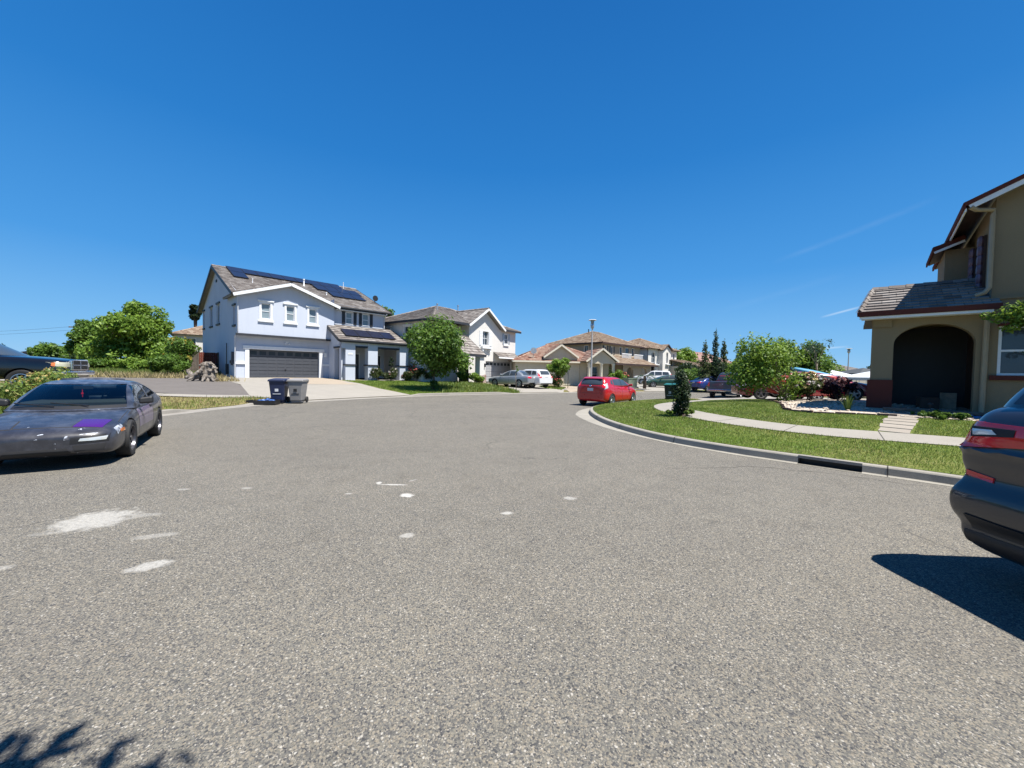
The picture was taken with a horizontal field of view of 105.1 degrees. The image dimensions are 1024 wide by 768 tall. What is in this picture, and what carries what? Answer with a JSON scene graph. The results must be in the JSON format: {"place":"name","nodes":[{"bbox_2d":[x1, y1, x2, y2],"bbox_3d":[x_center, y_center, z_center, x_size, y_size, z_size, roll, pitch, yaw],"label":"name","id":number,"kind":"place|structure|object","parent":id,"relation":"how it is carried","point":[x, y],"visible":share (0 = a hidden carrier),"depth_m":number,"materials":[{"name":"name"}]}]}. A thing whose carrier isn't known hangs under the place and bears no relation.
{"place":"outdoors","nodes":[
{"label":"outdoors","id":0,"kind":"place"},
{"bbox_2d":[4,397,258,409],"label":"verge","id":1,"kind":"structure","parent":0,"point":[195,403],"depth_m":15.60,"materials":[{"name":"green plant"}]},
{"bbox_2d":[0,377,24,413],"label":"weeds by pickup","id":2,"kind":"object","parent":1,"relation":"on","point":[2,409],"visible":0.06,"depth_m":10.51,"materials":[{"name":"green plant"}]},
{"bbox_2d":[0,366,78,402],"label":"flowering bush","id":3,"kind":"object","parent":1,"relation":"on","point":[36,379],"visible":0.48,"depth_m":10.52,"materials":[{"name":"green plant"}]},
{"bbox_2d":[160,396,270,408],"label":"verge grass","id":4,"kind":"structure","parent":1,"relation":"on","point":[167,398],"depth_m":15.51,"materials":[{"name":"green plant"}]},
{"bbox_2d":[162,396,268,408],"bbox_3d":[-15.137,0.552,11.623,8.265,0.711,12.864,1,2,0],"label":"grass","id":5,"kind":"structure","parent":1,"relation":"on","point":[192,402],"depth_m":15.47,"materials":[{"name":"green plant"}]},
{"bbox_2d":[0,379,268,396],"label":"sidewalk","id":6,"kind":"structure","parent":0,"point":[186,395],"depth_m":17.04,"materials":[{"name":"concrete"}]},
{"bbox_2d":[89,367,221,376],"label":"green field grass","id":7,"kind":"structure","parent":0,"point":[124,370],"depth_m":30.02,"materials":[{"name":"plant"}]},
{"bbox_2d":[88,377,248,394],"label":"side path","id":8,"kind":"structure","parent":0,"point":[174,385],"depth_m":20.11,"materials":[{"name":"concrete"}]},
{"bbox_2d":[225,377,409,399],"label":"driveway","id":9,"kind":"structure","parent":0,"point":[255,386],"depth_m":23.34,"materials":[{"name":"concrete"}]},
{"bbox_2d":[289,378,357,384],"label":"driveway","id":10,"kind":"structure","parent":0,"point":[321,381],"depth_m":28.62,"materials":[{"name":"beige concrete"}]},
{"bbox_2d":[0,367,691,409],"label":"field","id":11,"kind":"structure","parent":0,"point":[390,390],"depth_m":30.89,"materials":[{"name":"green plant"}]},
{"bbox_2d":[0,344,94,387],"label":"parked pickup","id":12,"kind":"object","parent":11,"relation":"on","point":[14,364],"visible":0.74,"depth_m":13.38,"materials":[{"name":"blue paint"}]},
{"bbox_2d":[25,342,69,358],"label":"broad tree","id":13,"kind":"object","parent":11,"relation":"on","point":[47,349],"visible":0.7,"depth_m":58.24,"materials":[{"name":"green plant"}]},
{"bbox_2d":[62,319,99,355],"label":"tall tree","id":14,"kind":"object","parent":11,"relation":"on","point":[81,330],"visible":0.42,"depth_m":51.49,"materials":[{"name":"green plant"}]},
{"bbox_2d":[85,358,110,368],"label":"shrub","id":15,"kind":"object","parent":11,"relation":"on","point":[98,362],"visible":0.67,"depth_m":41.44,"materials":[{"name":"green plant"}]},
{"bbox_2d":[70,299,174,367],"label":"tree","id":16,"kind":"object","parent":11,"relation":"on","point":[138,330],"visible":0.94,"depth_m":44.08,"materials":[{"name":"green plant"}]},
{"bbox_2d":[106,357,149,369],"bbox_3d":[-37.111,-1.835,38.771,3.355,1.688,3.581,2,2,20],"label":"shrub","id":17,"kind":"object","parent":11,"relation":"on","point":[132,363],"visible":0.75,"depth_m":38.06,"materials":[{"name":"green plant"}]},
{"bbox_2d":[89,368,245,381],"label":"dry field grass","id":18,"kind":"structure","parent":11,"relation":"on","point":[114,374],"depth_m":24.56,"materials":[{"name":"plant"}]},
{"bbox_2d":[146,353,190,374],"bbox_3d":[-23.892,-1.317,27.357,2.045,1.777,2.548,1,2,-17],"label":"shrub","id":19,"kind":"object","parent":11,"relation":"on","point":[172,362],"visible":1,"depth_m":26.79,"materials":[{"name":"green plant"}]},
{"bbox_2d":[150,336,201,371],"bbox_3d":[-25.212,-2.093,29.793,2.717,3.089,2.614,1,2,0],"label":"shrub","id":20,"kind":"object","parent":11,"relation":"on","point":[185,348],"visible":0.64,"depth_m":29.36,"materials":[{"name":"green plant"}]},
{"bbox_2d":[170,325,202,367],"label":"house","id":21,"kind":"structure","parent":11,"relation":"on","point":[195,334],"depth_m":55.34,"materials":[{"name":"white paint"}]},
{"bbox_2d":[183,353,198,371],"bbox_3d":[-25.886,-1.529,31.576,1.134,2.190,0.090,0,2,-29],"label":"wooden fence","id":22,"kind":"object","parent":11,"relation":"on","point":[195,365],"visible":0.16,"depth_m":31.72,"materials":[{"name":"brown wood"}]},
{"bbox_2d":[188,304,201,326],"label":"tree","id":23,"kind":"object","parent":11,"relation":"on","point":[194,316],"visible":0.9,"depth_m":61.41,"materials":[{"name":"green plant"}]},
{"bbox_2d":[187,361,218,381],"bbox_3d":[-18.240,-0.668,23.235,1.431,1.360,1.208,0,2,-30],"label":"tree stump","id":24,"kind":"object","parent":11,"relation":"on","point":[206,371],"visible":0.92,"depth_m":23.11,"materials":[{"name":"grey wood"}]},
{"bbox_2d":[199,352,218,371],"bbox_3d":[-24.983,-1.533,32.297,0.090,2.190,1.390,3,2,44],"label":"wooden fence","id":25,"kind":"object","parent":11,"relation":"on","point":[213,358],"visible":0.43,"depth_m":32.32,"materials":[{"name":"red wood"}]},
{"bbox_2d":[197,264,409,380],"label":"house","id":26,"kind":"structure","parent":11,"relation":"on","point":[257,324],"depth_m":31.89,"materials":[{"name":"white paint"}]},
{"bbox_2d":[258,299,273,322],"bbox_3d":[-18.448,-5.448,29.401,0.280,1.610,1.060,3,2,44],"label":"window","id":27,"kind":"structure","parent":26,"relation":"in","point":[265,310],"depth_m":29.42,"materials":[{"name":"white glass"}]},
{"bbox_2d":[249,349,317,377],"bbox_3d":[-17.884,-1.561,30.976,0.130,2.130,4.940,3,2,44],"label":"garage door","id":28,"kind":"structure","parent":26,"relation":"in","point":[262,363],"depth_m":30.81,"materials":[{"name":"grey paint"}]},
{"bbox_2d":[283,302,297,324],"bbox_3d":[-17.289,-5.461,30.599,0.280,1.610,1.040,3,2,44],"label":"window","id":29,"kind":"structure","parent":26,"relation":"in","point":[289,312],"depth_m":30.62,"materials":[{"name":"white glass"}]},
{"bbox_2d":[306,305,319,326],"bbox_3d":[-16.147,-5.474,31.782,0.280,1.610,1.040,3,2,44],"label":"window","id":30,"kind":"structure","parent":26,"relation":"in","point":[312,315],"depth_m":31.80,"materials":[{"name":"white glass"}]},
{"bbox_2d":[342,311,356,324],"bbox_3d":[-14.247,-5.748,34.329,0.220,1.100,1.280,3,2,44],"label":"window","id":31,"kind":"structure","parent":26,"relation":"in","point":[349,315],"depth_m":34.40,"materials":[{"name":"grey glass"}]},
{"bbox_2d":[355,353,359,378],"bbox_3d":[-13.977,-1.581,34.663,0.098,2.300,1.100,3,2,44],"label":"front door","id":32,"kind":"structure","parent":26,"relation":"in","point":[357,355],"depth_m":34.91,"materials":[{"name":"grey paint"}]},
{"bbox_2d":[359,313,372,326],"bbox_3d":[-13.205,-5.760,35.407,0.220,1.100,1.280,3,2,44],"label":"window","id":33,"kind":"structure","parent":26,"relation":"in","point":[363,318],"depth_m":35.40,"materials":[{"name":"grey glass"}]},
{"bbox_2d":[384,303,520,382],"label":"house","id":34,"kind":"structure","parent":11,"relation":"on","point":[489,340],"depth_m":39.14,"materials":[{"name":"white paint"}]},
{"bbox_2d":[479,330,491,351],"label":"window","id":35,"kind":"structure","parent":34,"relation":"in","point":[482,334],"depth_m":40.21,"materials":[{"name":"white glass"}]},
{"bbox_2d":[485,361,509,381],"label":"garage door","id":36,"kind":"structure","parent":34,"relation":"in","point":[493,369],"depth_m":41.93,"materials":[{"name":"grey metal"}]},
{"bbox_2d":[546,357,570,386],"bbox_3d":[4.341,-1.024,36.703,2.362,3.017,1.976,2,2,18],"label":"tree","id":37,"kind":"object","parent":11,"relation":"on","point":[557,366],"visible":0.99,"depth_m":36.24,"materials":[{"name":"green plant"}]},
{"bbox_2d":[508,344,619,385],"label":"house","id":38,"kind":"structure","parent":11,"relation":"on","point":[541,357],"depth_m":41.70,"materials":[{"name":"beige paint"}]},
{"bbox_2d":[589,319,595,376],"bbox_3d":[7.170,-2.607,35.335,0.740,6.330,0.740,1,2,0],"label":"street lamp","id":39,"kind":"object","parent":11,"relation":"on","point":[592,323],"visible":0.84,"depth_m":35.27,"materials":[{"name":"metal"}]},
{"bbox_2d":[545,329,657,377],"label":"house","id":40,"kind":"structure","parent":11,"relation":"on","point":[632,363],"depth_m":57.22,"materials":[{"name":"beige paint"}]},
{"bbox_2d":[607,369,626,379],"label":"shrub","id":41,"kind":"object","parent":11,"relation":"on","point":[618,374],"visible":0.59,"depth_m":40.22,"materials":[{"name":"green plant"}]},
{"bbox_2d":[629,338,702,374],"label":"house","id":42,"kind":"structure","parent":11,"relation":"on","point":[663,357],"depth_m":65.45,"materials":[{"name":"white paint"}]},
{"bbox_2d":[674,361,698,374],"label":"shrub","id":43,"kind":"object","parent":11,"relation":"on","point":[686,365],"visible":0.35,"depth_m":50.26,"materials":[{"name":"green plant"}]},
{"bbox_2d":[674,346,698,363],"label":"tree","id":44,"kind":"object","parent":11,"relation":"on","point":[686,354],"visible":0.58,"depth_m":76.91,"materials":[{"name":"green plant"}]},
{"bbox_2d":[684,368,700,380],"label":"shrub","id":45,"kind":"object","parent":11,"relation":"on","point":[690,375],"visible":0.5,"depth_m":42.14,"materials":[{"name":"green plant"}]},
{"bbox_2d":[349,381,485,393],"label":"blue house lawn","id":46,"kind":"structure","parent":0,"point":[409,387],"depth_m":27.55,"materials":[{"name":"plant"}]},
{"bbox_2d":[369,366,385,380],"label":"rose bush","id":47,"kind":"object","parent":46,"relation":"on","point":[377,372],"visible":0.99,"depth_m":32.85,"materials":[{"name":"green plant"}]},
{"bbox_2d":[384,367,397,380],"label":"rose bush","id":48,"kind":"object","parent":46,"relation":"on","point":[392,372],"visible":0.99,"depth_m":33.58,"materials":[{"name":"green plant"}]},
{"bbox_2d":[408,363,426,379],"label":"rose bush","id":49,"kind":"object","parent":46,"relation":"on","point":[413,369],"visible":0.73,"depth_m":35.12,"materials":[{"name":"green plant"}]},
{"bbox_2d":[343,380,516,394],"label":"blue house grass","id":50,"kind":"structure","parent":46,"relation":"on","point":[388,384],"depth_m":29.12,"materials":[{"name":"plant"}]},
{"bbox_2d":[401,313,474,380],"bbox_3d":[-5.231,-2.231,27.887,5.136,5.511,5.964,1,2,0],"label":"street tree","id":51,"kind":"object","parent":46,"relation":"on","point":[438,349],"visible":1,"depth_m":26.45,"materials":[{"name":"green plant"}]},
{"bbox_2d":[428,380,518,392],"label":"tall weeds","id":52,"kind":"object","parent":46,"relation":"on","point":[464,385],"visible":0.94,"depth_m":30.16,"materials":[{"name":"green plant"}]},
{"bbox_2d":[0,392,1023,767],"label":"road","id":53,"kind":"structure","parent":0,"point":[498,580],"depth_m":2.68,"materials":[{"name":"grey asphalt"}]},
{"bbox_2d":[0,378,161,463],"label":"parked coupe","id":54,"kind":"object","parent":53,"relation":"on","point":[71,416],"visible":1,"depth_m":6.50,"materials":[{"name":"grey metal"}]},
{"bbox_2d":[246,399,279,404],"bbox_3d":[-10.653,0.777,16.819,1.130,0.180,0.530,1,2,-8],"label":"plastic tray","id":55,"kind":"object","parent":53,"relation":"on","point":[262,402],"visible":0.84,"depth_m":16.58,"materials":[{"name":"plastic"}]},
{"bbox_2d":[268,378,289,402],"bbox_3d":[-10.395,0.289,17.558,0.681,1.096,0.884,1,2,-12],"label":"trash bin","id":56,"kind":"object","parent":53,"relation":"on","point":[278,388],"visible":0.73,"depth_m":17.24,"materials":[{"name":"blue plastic"}]},
{"bbox_2d":[286,378,308,402],"bbox_3d":[-9.692,0.295,17.808,0.681,1.096,0.884,1,2,-8],"label":"trash bin","id":57,"kind":"object","parent":53,"relation":"on","point":[297,387],"visible":1,"depth_m":17.49,"materials":[{"name":"grey plastic"}]},
{"bbox_2d":[162,390,709,415],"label":"kerb","id":58,"kind":"structure","parent":53,"relation":"on","point":[167,412],"depth_m":20.93,"materials":[{"name":"concrete"}]},
{"bbox_2d":[577,377,635,404],"bbox_3d":[5.078,0.317,20.639,1.995,1.507,3.988,2,2,40],"label":"parked hatchback","id":59,"kind":"object","parent":53,"relation":"on","point":[605,389],"visible":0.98,"depth_m":19.29,"materials":[{"name":"red paint"}]},
{"bbox_2d":[576,398,799,463],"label":"curb","id":60,"kind":"structure","parent":53,"relation":"on","point":[590,415],"depth_m":8.86,"materials":[{"name":"concrete"}]},
{"bbox_2d":[798,454,862,472],"bbox_3d":[5.723,1.503,7.074,0.890,0.356,0.571,3,2,45],"label":"storm drain","id":61,"kind":"object","parent":60,"relation":"in","point":[836,464],"visible":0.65,"depth_m":7.01,"materials":[{"name":"concrete"}]},
{"bbox_2d":[708,330,721,376],"bbox_3d":[19.966,-2.465,38.572,1.556,6.100,1.570,1,2,0],"label":"cypress","id":62,"kind":"object","parent":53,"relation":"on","point":[715,358],"visible":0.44,"depth_m":38.41,"materials":[{"name":"green plant"}]},
{"bbox_2d":[708,361,727,380],"bbox_3d":[20.831,-0.868,37.789,3.733,2.890,4.806,1,2,0],"label":"shrub","id":63,"kind":"object","parent":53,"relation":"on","point":[716,369],"visible":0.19,"depth_m":37.62,"materials":[{"name":"green plant"}]},
{"bbox_2d":[717,338,729,368],"bbox_3d":[20.989,-1.969,38.832,1.804,5.110,1.868,2,2,32],"label":"cypress","id":64,"kind":"object","parent":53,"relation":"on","point":[723,356],"visible":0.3,"depth_m":38.72,"materials":[{"name":"green plant"}]},
{"bbox_2d":[707,372,741,397],"bbox_3d":[16.720,0.062,29.968,2.474,1.909,5.922,2,2,40],"label":"parked pickup","id":65,"kind":"object","parent":53,"relation":"on","point":[720,385],"visible":0.46,"depth_m":28.15,"materials":[{"name":"grey paint"}]},
{"bbox_2d":[768,337,838,374],"bbox_3d":[24.545,-1.568,33.739,4.970,5.029,5.378,0,2,-43],"label":"dark green tree","id":66,"kind":"object","parent":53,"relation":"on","point":[825,365],"visible":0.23,"depth_m":32.57,"materials":[{"name":"green plant"}]},
{"bbox_2d":[862,463,962,486],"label":"curb","id":67,"kind":"structure","parent":53,"relation":"on","point":[939,478],"depth_m":6.24,"materials":[{"name":"concrete"}]},
{"bbox_2d":[949,387,1023,566],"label":"parked suv","id":68,"kind":"object","parent":53,"relation":"on","point":[986,497],"visible":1,"depth_m":2.96,"materials":[{"name":"dark painted metal"},{"name":"glass"},{"name":"black plastic"}]},
{"bbox_2d":[0,0,1023,367],"label":"sky","id":69,"kind":"structure","parent":0,"point":[675,173],"materials":[{"name":"blue"}]},
{"bbox_2d":[503,384,563,392],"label":"white house driveway","id":70,"kind":"structure","parent":0,"point":[527,389],"depth_m":33.15,"materials":[{"name":"concrete"}]},
{"bbox_2d":[488,370,534,386],"bbox_3d":[0.064,-0.511,35.197,4.756,1.469,2.075,2,2,38],"label":"parked sedan","id":71,"kind":"object","parent":70,"relation":"on","point":[507,378],"visible":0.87,"depth_m":34.18,"materials":[{"name":"silver metal"}]},
{"bbox_2d":[511,369,552,387],"bbox_3d":[1.564,-0.525,35.594,2.075,1.619,4.407,0,2,-41],"label":"parked crossover","id":72,"kind":"object","parent":70,"relation":"on","point":[543,378],"visible":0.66,"depth_m":34.01,"materials":[{"name":"white paint"}]},
{"bbox_2d":[637,383,691,390],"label":"driveway","id":73,"kind":"structure","parent":0,"point":[657,388],"depth_m":40.65,"materials":[{"name":"concrete"}]},
{"bbox_2d":[633,371,671,383],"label":"parked wagon","id":74,"kind":"object","parent":73,"relation":"on","point":[656,374],"visible":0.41,"depth_m":51.13,"materials":[{"name":"white paint"}]},
{"bbox_2d":[642,375,688,386],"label":"parked sedan","id":75,"kind":"object","parent":73,"relation":"on","point":[661,380],"visible":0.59,"depth_m":42.79,"materials":[{"name":"green paint"}]},
{"bbox_2d":[689,377,715,391],"bbox_3d":[19.599,-0.021,38.603,4.506,1.449,2.035,0,2,-20],"label":"parked sedan","id":76,"kind":"object","parent":73,"relation":"on","point":[700,383],"visible":0.42,"depth_m":37.52,"materials":[{"name":"blue paint"}]},
{"bbox_2d":[699,396,845,399],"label":"driveway","id":77,"kind":"structure","parent":0,"point":[768,397],"depth_m":23.27,"materials":[{"name":"concrete"}]},
{"bbox_2d":[731,383,825,399],"bbox_3d":[14.506,0.116,21.204,4.606,1.439,2.075,1,2,8],"label":"parked sedan","id":78,"kind":"object","parent":77,"relation":"on","point":[759,395],"visible":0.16,"depth_m":20.65,"materials":[{"name":"red paint"}]},
{"bbox_2d":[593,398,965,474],"bbox_3d":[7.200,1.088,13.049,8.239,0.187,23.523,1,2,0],"label":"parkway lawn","id":79,"kind":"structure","parent":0,"point":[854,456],"depth_m":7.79,"materials":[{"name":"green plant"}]},
{"bbox_2d":[663,383,676,399],"bbox_3d":[9.161,0.509,22.652,0.681,1.096,0.883,2,2,30],"label":"trash bin","id":80,"kind":"object","parent":79,"relation":"on","point":[668,396],"visible":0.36,"depth_m":22.38,"materials":[{"name":"plastic"}]},
{"bbox_2d":[665,408,694,416],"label":"weed clump","id":81,"kind":"object","parent":79,"relation":"on","point":[686,412],"visible":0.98,"depth_m":12.14,"materials":[{"name":"green plant"}]},
{"bbox_2d":[668,368,692,415],"bbox_3d":[5.280,0.290,12.288,0.689,1.577,0.631,1,2,0],"label":"flowering bush","id":82,"kind":"object","parent":79,"relation":"on","point":[681,391],"visible":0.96,"depth_m":12.21,"materials":[{"name":"green plant"}]},
{"bbox_2d":[610,396,968,475],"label":"terrain","id":83,"kind":"structure","parent":0,"point":[820,435],"depth_m":9.01,"materials":[{"name":"green plant"}]},
{"bbox_2d":[799,339,834,370],"bbox_3d":[21.309,-1.104,27.526,1.994,4.158,1.293,2,2,36],"label":"light green tree","id":84,"kind":"object","parent":83,"relation":"on","point":[814,349],"visible":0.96,"depth_m":27.49,"materials":[{"name":"green plant"}]},
{"bbox_2d":[839,368,869,380],"bbox_3d":[33.513,-0.388,37.486,4.600,2.300,3.000,1,2,-10],"label":"canopy","id":85,"kind":"object","parent":83,"relation":"on","point":[856,371],"visible":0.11,"depth_m":36.89,"materials":[{"name":"grey fabric"}]},
{"bbox_2d":[840,371,869,380],"bbox_3d":[26.306,-0.054,28.296,3.400,1.900,3.000,1,2,-15],"label":"canopy","id":86,"kind":"object","parent":83,"relation":"on","point":[864,376],"visible":0.1,"depth_m":28.15,"materials":[{"name":"white fabric"}]},
{"bbox_2d":[779,399,979,420],"bbox_3d":[15.665,0.849,15.008,9.010,0.300,13.905,3,2,42],"label":"gravel bed","id":87,"kind":"object","parent":83,"relation":"on","point":[834,409],"visible":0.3,"depth_m":12.80,"materials":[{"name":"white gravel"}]},
{"bbox_2d":[724,331,809,400],"bbox_3d":[10.469,-0.673,16.320,3.157,2.997,2.704,3,2,42],"label":"light green tree","id":88,"kind":"object","parent":87,"relation":"on","point":[748,374],"visible":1,"depth_m":15.99,"materials":[{"name":"green plant"}]},
{"bbox_2d":[785,371,827,400],"bbox_3d":[12.314,0.108,16.302,1.637,1.318,1.413,1,2,0],"label":"rose bush","id":89,"kind":"object","parent":87,"relation":"on","point":[812,383],"visible":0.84,"depth_m":16.07,"materials":[{"name":"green plant"}]},
{"bbox_2d":[758,372,866,399],"bbox_3d":[14.346,0.077,18.754,4.406,1.319,2.075,1,2,14],"label":"parked sports car","id":90,"kind":"object","parent":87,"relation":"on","point":[860,393],"visible":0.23,"depth_m":17.93,"materials":[{"name":"red paint"}]},
{"bbox_2d":[767,400,896,415],"bbox_3d":[9.660,0.786,13.481,1.943,0.184,5.477,1,2,0],"label":"brick edging","id":91,"kind":"object","parent":87,"relation":"on","point":[807,411],"visible":0.61,"depth_m":11.54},
{"bbox_2d":[818,376,860,400],"bbox_3d":[13.252,0.202,16.185,1.468,1.123,1.354,1,2,0],"label":"rose bush","id":92,"kind":"object","parent":87,"relation":"on","point":[834,387],"visible":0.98,"depth_m":15.92,"materials":[{"name":"purple plant"}]},
{"bbox_2d":[840,395,854,409],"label":"spiky plant","id":93,"kind":"object","parent":87,"relation":"on","point":[847,403],"visible":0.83,"depth_m":11.94,"materials":[{"name":"green plant"}]},
{"bbox_2d":[882,407,985,415],"bbox_3d":[11.788,0.766,10.956,2.107,0.100,0.120,3,2,41],"label":"timber edging","id":94,"kind":"object","parent":87,"relation":"on","point":[928,410],"visible":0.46,"depth_m":11.04,"materials":[{"name":"brown wood"}]},
{"bbox_2d":[910,410,972,419],"bbox_3d":[11.328,0.838,10.315,1.140,0.303,0.992,2,2,39],"label":"shrub","id":95,"kind":"object","parent":87,"relation":"on","point":[938,414],"visible":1,"depth_m":10.19,"materials":[{"name":"green plant"}]},
{"bbox_2d":[979,300,1023,351],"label":"rose branch","id":96,"kind":"object","parent":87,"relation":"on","point":[1014,317],"visible":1,"depth_m":9.86,"materials":[{"name":"green plant"}]},
{"bbox_2d":[857,174,1023,412],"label":"house","id":97,"kind":"structure","parent":83,"relation":"on","point":[934,339],"depth_m":11.68,"materials":[{"name":"beige paint"}]},
{"bbox_2d":[916,397,939,408],"bbox_3d":[13.064,0.590,12.344,0.420,0.350,0.423,2,2,32],"label":"cardboard box","id":98,"kind":"object","parent":97,"relation":"on","point":[922,402],"visible":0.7,"depth_m":12.20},
{"bbox_2d":[939,393,956,409],"bbox_3d":[13.531,0.528,12.182,0.353,0.500,0.350,0,2,-41],"label":"cardboard box","id":99,"kind":"object","parent":97,"relation":"on","point":[948,400],"visible":0.82,"depth_m":12.06,"materials":[{"name":"cardboard"}]},
{"bbox_2d":[964,334,973,408],"bbox_3d":[14.134,-0.585,11.977,0.085,2.760,2.540,3,2,43],"label":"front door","id":100,"kind":"structure","parent":97,"relation":"in","point":[970,345],"depth_m":12.50,"materials":[{"name":"brown wood"}]},
{"bbox_2d":[968,235,987,287],"bbox_3d":[14.261,-3.492,12.070,0.168,1.730,1.880,3,2,43],"label":"window","id":101,"kind":"structure","parent":97,"relation":"in","point":[977,256],"depth_m":11.45,"materials":[{"name":"purple glass"}]},
{"bbox_2d":[989,323,1023,380],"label":"window","id":102,"kind":"structure","parent":97,"relation":"in","point":[1010,357],"depth_m":10.44,"materials":[{"name":"white glass"}]},
{"bbox_2d":[654,400,964,445],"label":"sidewalk","id":103,"kind":"structure","parent":0,"point":[914,438],"depth_m":9.09,"materials":[{"name":"concrete"}]},
{"bbox_2d":[688,399,974,437],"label":"front lawn","id":104,"kind":"structure","parent":0,"point":[878,427],"depth_m":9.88,"materials":[{"name":"green plant"}]},
{"bbox_2d":[878,411,921,433],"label":"flagstone path","id":105,"kind":"structure","parent":0,"point":[901,424],"depth_m":9.69,"materials":[{"name":"beige stone"}]},
{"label":"far lawn","id":106,"kind":"structure","parent":0,"visible":0},
{"bbox_2d":[693,340,714,389],"bbox_3d":[18.822,-1.900,38.391,1.907,4.916,1.846,1,2,0],"label":"cypress","id":107,"kind":"object","parent":106,"relation":"on","point":[705,366],"visible":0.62,"depth_m":38.19,"materials":[{"name":"green plant"}]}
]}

